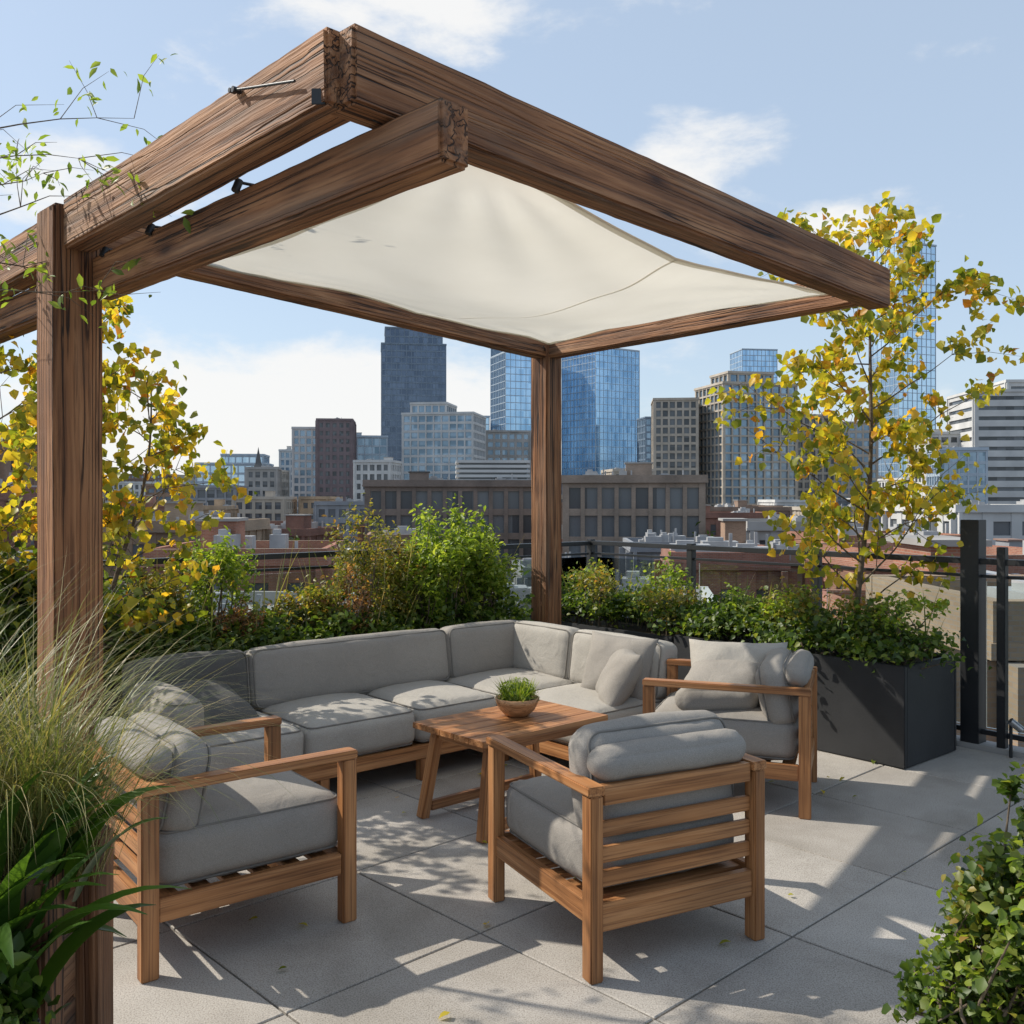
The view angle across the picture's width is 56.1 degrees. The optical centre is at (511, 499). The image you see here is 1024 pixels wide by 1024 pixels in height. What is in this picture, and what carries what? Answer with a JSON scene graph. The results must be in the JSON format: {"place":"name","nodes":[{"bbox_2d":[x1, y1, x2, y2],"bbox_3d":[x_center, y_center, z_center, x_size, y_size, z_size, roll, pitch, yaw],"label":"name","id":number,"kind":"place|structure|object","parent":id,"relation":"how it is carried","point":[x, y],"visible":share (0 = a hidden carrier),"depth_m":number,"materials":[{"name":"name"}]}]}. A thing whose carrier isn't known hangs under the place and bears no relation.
{"place":"outdoors","nodes":[
{"label":"outdoors","id":0,"kind":"place"},
{"bbox_2d":[108,478,152,481],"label":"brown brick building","id":1,"kind":"structure","parent":0,"point":[136,480],"depth_m":593.56,"materials":[{"name":"teal brick"}]},
{"bbox_2d":[105,495,179,517],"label":"red brick building","id":2,"kind":"structure","parent":0,"point":[151,502],"depth_m":208.25,"materials":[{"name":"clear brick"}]},
{"bbox_2d":[112,482,189,502],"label":"white building","id":3,"kind":"structure","parent":0,"point":[136,487],"depth_m":472.67,"materials":[{"name":"concrete"}]},
{"bbox_2d":[129,474,177,481],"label":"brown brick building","id":4,"kind":"structure","parent":0,"point":[159,478],"depth_m":765.32,"materials":[{"name":"teal brick"}]},
{"bbox_2d":[145,484,184,502],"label":"brown brick building","id":5,"kind":"structure","parent":0,"point":[152,490],"depth_m":374.45,"materials":[{"name":"teal brick"}]},
{"bbox_2d":[176,484,248,504],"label":"dark grid block","id":6,"kind":"structure","parent":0,"point":[211,494],"depth_m":291.95,"materials":[{"name":"grey glass"}]},
{"bbox_2d":[203,499,238,516],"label":"tan brick building","id":7,"kind":"structure","parent":0,"point":[221,505],"depth_m":219.67,"materials":[{"name":"beige brick"}]},
{"bbox_2d":[195,454,273,485],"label":"pale glass block","id":8,"kind":"structure","parent":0,"point":[240,462],"depth_m":410.42,"materials":[{"name":"blue glass"}]},
{"bbox_2d":[139,517,347,590],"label":"red brick building","id":9,"kind":"structure","parent":0,"point":[277,542],"depth_m":47.66,"materials":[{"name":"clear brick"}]},
{"bbox_2d":[254,447,261,466],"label":"spired tower","id":10,"kind":"structure","parent":0,"point":[258,462],"depth_m":404.22,"materials":[{"name":"grey metal"}]},
{"bbox_2d":[231,491,296,520],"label":"tan low block","id":11,"kind":"structure","parent":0,"point":[271,505],"depth_m":272.70,"materials":[{"name":"stone"}]},
{"bbox_2d":[278,446,291,496],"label":"slim white tower","id":12,"kind":"structure","parent":0,"point":[285,459],"depth_m":444.63,"materials":[{"name":"concrete"}]},
{"bbox_2d":[282,470,289,496],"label":"pale office block","id":13,"kind":"structure","parent":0,"point":[285,483],"depth_m":403.16,"materials":[{"name":"concrete"}]},
{"bbox_2d":[291,427,314,513],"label":"pale apartment tower","id":14,"kind":"structure","parent":0,"point":[303,461],"depth_m":386.71,"materials":[{"name":"glass"}]},
{"bbox_2d":[270,514,339,539],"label":"red brick building","id":15,"kind":"structure","parent":0,"point":[303,526],"depth_m":112.25,"materials":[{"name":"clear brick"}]},
{"bbox_2d":[298,496,342,520],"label":"tan brick building","id":16,"kind":"structure","parent":0,"point":[305,504],"depth_m":282.79,"materials":[{"name":"brown brick"}]},
{"bbox_2d":[315,417,355,500],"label":"plum apartment tower","id":17,"kind":"structure","parent":0,"point":[335,447],"depth_m":370.81,"materials":[{"name":"brick"}]},
{"bbox_2d":[313,495,363,581],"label":"grey panel building","id":18,"kind":"structure","parent":0,"point":[335,508],"depth_m":209.04,"materials":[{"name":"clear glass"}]},
{"bbox_2d":[357,520,363,582],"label":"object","id":19,"kind":"structure","parent":0,"point":[360,535],"depth_m":149.32,"materials":[{"name":"black metal"}]},
{"bbox_2d":[356,432,387,459],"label":"teal glass block","id":20,"kind":"structure","parent":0,"point":[374,447],"depth_m":394.13,"materials":[{"name":"blue glass"}]},
{"bbox_2d":[381,326,446,460],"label":"dark glass tower","id":21,"kind":"structure","parent":0,"point":[413,366],"depth_m":602.64,"materials":[{"name":"blue glass"}]},
{"bbox_2d":[401,402,486,479],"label":"stepped apartment tower","id":22,"kind":"structure","parent":0,"point":[439,439],"depth_m":388.62,"materials":[{"name":"concrete"}]},
{"bbox_2d":[486,429,530,479],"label":"grey office block","id":23,"kind":"structure","parent":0,"point":[508,444],"depth_m":419.99,"materials":[{"name":"concrete"}]},
{"bbox_2d":[490,348,530,429],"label":"slanted glass tower","id":24,"kind":"structure","parent":0,"point":[510,391],"depth_m":546.73,"materials":[{"name":"blue glass"}]},
{"bbox_2d":[0,0,1023,477],"label":"sky","id":25,"kind":"structure","parent":0,"point":[808,106],"materials":[{"name":"blue"}]},
{"bbox_2d":[287,521,795,615],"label":"distant tree mass","id":26,"kind":"object","parent":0,"point":[527,571],"depth_m":70.39,"materials":[{"name":"green plant"}]},
{"bbox_2d":[507,552,586,586],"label":"grey panel building","id":27,"kind":"structure","parent":0,"point":[522,579],"depth_m":81.50,"materials":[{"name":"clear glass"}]},
{"bbox_2d":[105,745,1023,1023],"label":"terrace paving","id":28,"kind":"structure","parent":0,"point":[847,921],"depth_m":3.33,"materials":[{"name":"concrete"}]},
{"bbox_2d":[19,1018,40,1023],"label":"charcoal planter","id":29,"kind":"object","parent":28,"relation":"on","point":[38,1020],"visible":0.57,"depth_m":1.99,"materials":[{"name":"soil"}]},
{"bbox_2d":[0,923,70,1023],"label":"green shrub","id":30,"kind":"object","parent":29,"relation":"in","point":[29,1004],"visible":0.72,"depth_m":1.90,"materials":[{"name":"green plant"}]},
{"bbox_2d":[0,825,113,1023],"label":"timber planter","id":31,"kind":"object","parent":28,"relation":"on","point":[83,984],"visible":0.42,"depth_m":2.27,"materials":[{"name":"brown wood"}]},
{"bbox_2d":[0,749,189,1022],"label":"broad leaf plant","id":32,"kind":"object","parent":31,"relation":"in","point":[44,865],"visible":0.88,"depth_m":2.02,"materials":[{"name":"green plant"}]},
{"bbox_2d":[0,531,330,882],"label":"fountain grass","id":33,"kind":"object","parent":31,"relation":"in","point":[38,807],"depth_m":2.26,"materials":[{"name":"green plant"}]},
{"bbox_2d":[0,682,124,781],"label":"charcoal planter","id":34,"kind":"object","parent":28,"relation":"on","point":[119,700],"depth_m":5.03,"materials":[{"name":"metal"}]},
{"bbox_2d":[0,285,102,618],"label":"yellow leaf tree","id":35,"kind":"object","parent":34,"relation":"in","point":[20,365],"visible":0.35,"depth_m":4.94,"materials":[{"name":"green plant"}]},
{"bbox_2d":[0,536,202,697],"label":"dark green shrub","id":36,"kind":"object","parent":34,"relation":"on","point":[20,598],"visible":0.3,"depth_m":5.04,"materials":[{"name":"green plant"}]},
{"bbox_2d":[0,239,256,689],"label":"yellow leaf tree","id":37,"kind":"object","parent":34,"relation":"in","point":[114,522],"visible":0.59,"depth_m":5.11,"materials":[{"name":"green plant"}]},
{"bbox_2d":[120,543,202,620],"bbox_3d":[-2.085,0.654,5.590,0.419,0.799,0.626,0,0,-34],"label":"olive shrub","id":38,"kind":"object","parent":34,"relation":"in","point":[181,601],"visible":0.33,"depth_m":5.52,"materials":[{"name":"green plant"}]},
{"bbox_2d":[150,525,261,645],"bbox_3d":[-1.875,0.602,5.708,0.753,0.903,0.554,0,0,-33],"label":"yellow green shrub","id":39,"kind":"object","parent":34,"relation":"in","point":[229,563],"visible":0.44,"depth_m":5.68,"materials":[{"name":"green plant"}]},
{"bbox_2d":[0,580,534,700],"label":"green planter shrub","id":40,"kind":"object","parent":34,"relation":"in","point":[260,638],"visible":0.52,"depth_m":5.82,"materials":[{"name":"green plant"}]},
{"bbox_2d":[0,53,194,327],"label":"green leaf tree","id":41,"kind":"object","parent":28,"relation":"on","point":[128,265],"visible":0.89,"depth_m":3.60,"materials":[{"name":"green plant"}]},
{"bbox_2d":[83,713,357,983],"bbox_3d":[-1.060,1.136,3.470,0.750,0.727,0.704,0,0,-38],"label":"armchair","id":42,"kind":"object","parent":28,"relation":"on","point":[315,824],"visible":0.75,"depth_m":3.21,"materials":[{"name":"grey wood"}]},
{"bbox_2d":[122,620,677,789],"bbox_3d":[-0.507,1.142,5.132,2.701,0.717,1.511,0,0,-41],"label":"sectional sofa","id":43,"kind":"object","parent":28,"relation":"on","point":[371,698],"visible":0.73,"depth_m":5.27,"materials":[{"name":"grey fabric"}]},
{"bbox_2d":[0,23,890,821],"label":"timber pergola","id":44,"kind":"object","parent":28,"relation":"on","point":[424,119],"visible":0.86,"depth_m":3.54,"materials":[{"name":"brown wood"}]},
{"bbox_2d":[207,165,826,344],"bbox_3d":[0.070,-0.993,4.730,2.146,0.200,3.247,0,0,39],"label":"shade sail","id":45,"kind":"object","parent":44,"relation":"attached to","point":[473,246],"visible":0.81,"depth_m":4.01,"materials":[{"name":"fabric"}]},
{"bbox_2d":[413,700,607,842],"bbox_3d":[0.000,1.278,4.620,0.800,0.454,0.518,0,0,-42],"label":"coffee table","id":46,"kind":"object","parent":28,"relation":"on","point":[543,721],"visible":0.76,"depth_m":4.53,"materials":[{"name":"brown wood"}]},
{"bbox_2d":[492,674,539,716],"bbox_3d":[0.028,0.953,4.680,0.288,0.195,0.282,0,0,0],"label":"potted plant","id":47,"kind":"object","parent":46,"relation":"on","point":[513,698],"visible":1,"depth_m":4.62,"materials":[{"name":"green plant"}]},
{"bbox_2d":[2,519,1023,748],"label":"terrace railing","id":48,"kind":"object","parent":28,"relation":"on","point":[973,560],"visible":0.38,"depth_m":5.83,"materials":[{"name":"black metal"}]},
{"bbox_2d":[248,760,905,1017],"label":"fallen leaves","id":49,"kind":"object","parent":28,"relation":"on","point":[443,1013],"visible":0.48,"depth_m":3.37,"materials":[{"name":"yellow plant"}]},
{"bbox_2d":[524,611,700,643],"bbox_3d":[0.801,1.221,7.427,0.600,0.550,1.620,0,0,-41],"label":"charcoal planter","id":50,"kind":"object","parent":28,"relation":"on","point":[633,629],"visible":0.08,"depth_m":7.27,"materials":[{"name":"metal"}]},
{"bbox_2d":[523,576,991,677],"bbox_3d":[1.412,0.795,6.701,1.007,0.444,3.796,0,0,-38],"label":"trailing planter shrub","id":51,"kind":"object","parent":50,"relation":"in","point":[713,620],"visible":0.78,"depth_m":6.06,"materials":[{"name":"green plant"}]},
{"bbox_2d":[486,711,766,984],"bbox_3d":[0.387,1.116,3.450,0.714,0.768,0.740,0,0,-27],"label":"armchair","id":52,"kind":"object","parent":28,"relation":"on","point":[626,821],"visible":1,"depth_m":3.17,"materials":[{"name":"brown wood"}]},
{"bbox_2d":[642,639,816,819],"bbox_3d":[1.140,1.131,4.950,0.800,0.738,0.694,0,0,20],"label":"armchair","id":53,"kind":"object","parent":28,"relation":"on","point":[760,699],"visible":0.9,"depth_m":4.69,"materials":[{"name":"grey fabric"}]},
{"bbox_2d":[674,628,955,768],"bbox_3d":[1.883,1.211,6.162,0.630,0.570,1.650,0,0,-41],"label":"charcoal planter","id":54,"kind":"object","parent":28,"relation":"on","point":[889,713],"visible":0.52,"depth_m":5.54,"materials":[{"name":"metal"}]},
{"bbox_2d":[561,551,958,665],"bbox_3d":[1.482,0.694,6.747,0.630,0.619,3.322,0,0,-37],"label":"shrubs","id":55,"kind":"object","parent":54,"relation":"in","point":[907,605],"visible":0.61,"depth_m":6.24,"materials":[{"name":"green plant"}]},
{"bbox_2d":[705,191,1023,620],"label":"yellow leaf tree","id":56,"kind":"object","parent":54,"relation":"in","point":[868,500],"visible":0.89,"depth_m":5.86,"materials":[{"name":"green plant"}]},
{"bbox_2d":[1007,718,1023,757],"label":"outdoor spot light","id":57,"kind":"object","parent":28,"relation":"on","point":[1015,725],"visible":1,"depth_m":5.56,"materials":[{"name":"black metal"}]},
{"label":"charcoal planter","id":58,"kind":"object","parent":28,"relation":"on","visible":0},
{"bbox_2d":[210,561,375,638],"bbox_3d":[-1.348,0.722,5.976,1.114,0.663,0.464,0,0,-41],"label":"rust flower shrub","id":59,"kind":"object","parent":58,"relation":"in","point":[359,601],"visible":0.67,"depth_m":6.05,"materials":[{"name":"green plant"}]},
{"bbox_2d":[251,575,353,638],"bbox_3d":[-1.344,0.759,6.142,0.718,0.588,0.556,0,0,0],"label":"flowering shrub","id":60,"kind":"object","parent":58,"relation":"on","point":[292,604],"visible":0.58,"depth_m":6.03,"materials":[{"name":"green plant"}]},
{"bbox_2d":[321,493,426,628],"bbox_3d":[-0.935,0.502,6.473,0.782,1.103,0.702,0,0,-25],"label":"olive shrub","id":61,"kind":"object","parent":58,"relation":"on","point":[346,554],"visible":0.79,"depth_m":6.43,"materials":[{"name":"green plant"}]},
{"bbox_2d":[373,493,523,628],"bbox_3d":[-0.463,0.500,6.813,0.879,1.108,1.033,0,0,23],"label":"bright green shrub","id":62,"kind":"object","parent":58,"relation":"on","point":[464,552],"visible":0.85,"depth_m":6.74,"materials":[{"name":"green plant"}]},
{"bbox_2d":[106,530,946,661],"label":"ornamental grass","id":63,"kind":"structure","parent":58,"relation":"in","point":[275,602],"depth_m":6.10,"materials":[{"name":"green plant"}]},
{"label":"charcoal planter","id":64,"kind":"object","parent":28,"relation":"on","visible":0},
{"bbox_2d":[881,761,1023,1023],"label":"variegated shrub","id":65,"kind":"object","parent":64,"relation":"in","point":[911,987],"visible":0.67,"depth_m":2.30,"materials":[{"name":"green plant"}]},
{"bbox_2d":[913,813,1023,1023],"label":"light leaf shrub","id":66,"kind":"object","parent":64,"relation":"on","point":[1016,858],"visible":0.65,"depth_m":2.28,"materials":[{"name":"green plant"}]},
{"bbox_2d":[936,764,1023,1017],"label":"shrub","id":67,"kind":"object","parent":64,"relation":"in","point":[976,895],"visible":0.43,"depth_m":2.29,"materials":[{"name":"green plant"}]},
{"bbox_2d":[562,348,639,474],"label":"blue glass tower","id":68,"kind":"structure","parent":0,"point":[600,403],"depth_m":547.76,"materials":[{"name":"blue glass"}]},
{"bbox_2d":[637,416,650,461],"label":"distant office tower","id":69,"kind":"structure","parent":0,"point":[643,439],"depth_m":514.07,"materials":[{"name":"teal glass"}]},
{"bbox_2d":[651,397,698,474],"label":"tan apartment tower","id":70,"kind":"structure","parent":0,"point":[675,436],"depth_m":342.87,"materials":[{"name":"concrete"}]},
{"bbox_2d":[706,505,779,536],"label":"red brick building","id":71,"kind":"structure","parent":0,"point":[713,522],"depth_m":150.39,"materials":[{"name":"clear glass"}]},
{"bbox_2d":[694,371,797,505],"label":"balcony apartment tower","id":72,"kind":"structure","parent":0,"point":[722,448],"depth_m":339.94,"materials":[{"name":"beige stone"}]},
{"bbox_2d":[710,500,791,517],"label":"brown brick building","id":73,"kind":"structure","parent":0,"point":[787,511],"depth_m":209.50,"materials":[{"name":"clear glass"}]},
{"bbox_2d":[729,348,777,382],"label":"glass tower","id":74,"kind":"structure","parent":0,"point":[753,360],"depth_m":708.53,"materials":[{"name":"blue glass"}]},
{"bbox_2d":[758,500,807,505],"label":"white building","id":75,"kind":"structure","parent":0,"point":[784,502],"depth_m":284.12,"materials":[{"name":"concrete"}]},
{"bbox_2d":[798,414,837,501],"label":"tan apartment block","id":76,"kind":"structure","parent":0,"point":[822,475],"depth_m":352.83,"materials":[{"name":"stone"}]},
{"bbox_2d":[783,503,880,530],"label":"stone building","id":77,"kind":"structure","parent":0,"point":[796,510],"depth_m":215.34,"materials":[{"name":"grey stone"}]},
{"bbox_2d":[838,499,849,505],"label":"grey panel building","id":78,"kind":"structure","parent":0,"point":[843,502],"depth_m":373.13,"materials":[{"name":"teal glass"}]},
{"bbox_2d":[838,421,877,498],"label":"tan office tower","id":79,"kind":"structure","parent":0,"point":[860,436],"depth_m":421.66,"materials":[{"name":"stone"}]},
{"bbox_2d":[877,478,906,493],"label":"white building","id":80,"kind":"structure","parent":0,"point":[882,482],"depth_m":390.01,"materials":[{"name":"concrete"}]},
{"bbox_2d":[867,230,936,477],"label":"tall glass tower","id":81,"kind":"structure","parent":0,"point":[926,347],"depth_m":496.30,"materials":[{"name":"blue glass"}]},
{"bbox_2d":[808,535,1020,620],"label":"brick row building","id":82,"kind":"structure","parent":0,"point":[909,545],"depth_m":23.11,"materials":[{"name":"brown brick"}]},
{"bbox_2d":[906,429,960,498],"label":"white apartment block","id":83,"kind":"structure","parent":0,"point":[953,438],"depth_m":302.00,"materials":[{"name":"concrete"}]},
{"bbox_2d":[862,575,1023,746],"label":"tan brick house","id":84,"kind":"structure","parent":0,"point":[880,583],"depth_m":13.87,"materials":[{"name":"beige brick"}]},
{"bbox_2d":[946,379,1023,503],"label":"white striped tower","id":85,"kind":"structure","parent":0,"point":[996,426],"depth_m":290.27,"materials":[{"name":"concrete"}]},
{"label":"ground","id":86,"kind":"structure","parent":0,"visible":0},
{"bbox_2d":[0,472,37,550],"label":"brick warehouse","id":87,"kind":"structure","parent":86,"relation":"on","point":[4,498],"depth_m":56.48,"materials":[{"name":"brown brick"}]},
{"bbox_2d":[0,433,37,485],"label":"building","id":88,"kind":"structure","parent":86,"relation":"on","point":[6,468],"depth_m":96.77,"materials":[{"name":"brown brick"}]},
{"bbox_2d":[102,501,271,591],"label":"tan brick building","id":89,"kind":"structure","parent":86,"relation":"on","point":[260,529],"depth_m":70.67,"materials":[{"name":"brown brick"}]},
{"bbox_2d":[109,590,339,631],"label":"concrete building","id":90,"kind":"structure","parent":86,"relation":"on","point":[270,595],"depth_m":41.84,"materials":[{"name":"grey concrete"}]},
{"bbox_2d":[245,465,281,495],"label":"building","id":91,"kind":"structure","parent":86,"relation":"on","point":[261,480],"depth_m":333.92,"materials":[{"name":"white concrete"}]},
{"bbox_2d":[353,457,402,500],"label":"white rise","id":92,"kind":"structure","parent":86,"relation":"on","point":[388,468],"depth_m":323.21,"materials":[{"name":"concrete"}]},
{"bbox_2d":[358,526,416,596],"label":"brown brick building","id":93,"kind":"structure","parent":86,"relation":"on","point":[404,532],"depth_m":80.23,"materials":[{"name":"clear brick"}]},
{"bbox_2d":[362,460,530,576],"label":"brown loft building","id":94,"kind":"structure","parent":86,"relation":"on","point":[500,490],"depth_m":120.02,"materials":[{"name":"concrete"}]},
{"bbox_2d":[495,583,530,616],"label":"concrete building","id":95,"kind":"structure","parent":86,"relation":"on","point":[518,589],"depth_m":55.62,"materials":[{"name":"grey concrete"}]},
{"bbox_2d":[601,467,654,474],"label":"stone rise","id":96,"kind":"structure","parent":86,"relation":"on","point":[615,470],"depth_m":293.38,"materials":[{"name":"beige stone"}]},
{"bbox_2d":[561,462,708,566],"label":"brown loft building","id":97,"kind":"structure","parent":86,"relation":"on","point":[636,500],"depth_m":103.93,"materials":[{"name":"brick"}]},
{"bbox_2d":[586,571,712,620],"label":"white low building","id":98,"kind":"structure","parent":86,"relation":"on","point":[634,574],"depth_m":40.82,"materials":[{"name":"concrete"}]},
{"bbox_2d":[619,528,712,584],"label":"grey panel building","id":99,"kind":"structure","parent":86,"relation":"on","point":[627,563],"depth_m":80.04,"materials":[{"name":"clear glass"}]},
{"bbox_2d":[654,532,796,628],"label":"brick row building","id":100,"kind":"structure","parent":86,"relation":"on","point":[714,576],"depth_m":45.80,"materials":[{"name":"brown brick"}]},
{"bbox_2d":[718,518,813,595],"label":"brick row building","id":101,"kind":"structure","parent":86,"relation":"on","point":[736,527],"depth_m":61.80,"materials":[{"name":"brown brick"}]},
{"bbox_2d":[746,512,873,544],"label":"stone low building","id":102,"kind":"structure","parent":86,"relation":"on","point":[761,527],"depth_m":85.87,"materials":[{"name":"concrete"}]},
{"bbox_2d":[787,518,959,543],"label":"red brick building","id":103,"kind":"structure","parent":86,"relation":"on","point":[852,533],"depth_m":69.49,"materials":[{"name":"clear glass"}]},
{"bbox_2d":[802,531,1023,595],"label":"brick corner building","id":104,"kind":"structure","parent":86,"relation":"on","point":[1016,553],"depth_m":43.03,"materials":[{"name":"brown brick"}]},
{"bbox_2d":[881,499,1023,544],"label":"white low building","id":105,"kind":"structure","parent":86,"relation":"on","point":[1004,520],"depth_m":103.75,"materials":[{"name":"concrete"}]},
{"bbox_2d":[925,445,988,503],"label":"glass rise","id":106,"kind":"structure","parent":86,"relation":"on","point":[970,478],"depth_m":263.76,"materials":[{"name":"blue glass"}]},
{"bbox_2d":[993,538,1023,546],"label":"grey panel building","id":107,"kind":"structure","parent":86,"relation":"on","point":[1012,542],"depth_m":83.42,"materials":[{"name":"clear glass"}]},
{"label":"terrace building","id":108,"kind":"object","parent":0,"visible":0},
{"bbox_2d":[956,735,1023,758],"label":"terrace coping","id":109,"kind":"object","parent":108,"relation":"on","point":[991,747],"depth_m":5.72,"materials":[{"name":"concrete"}]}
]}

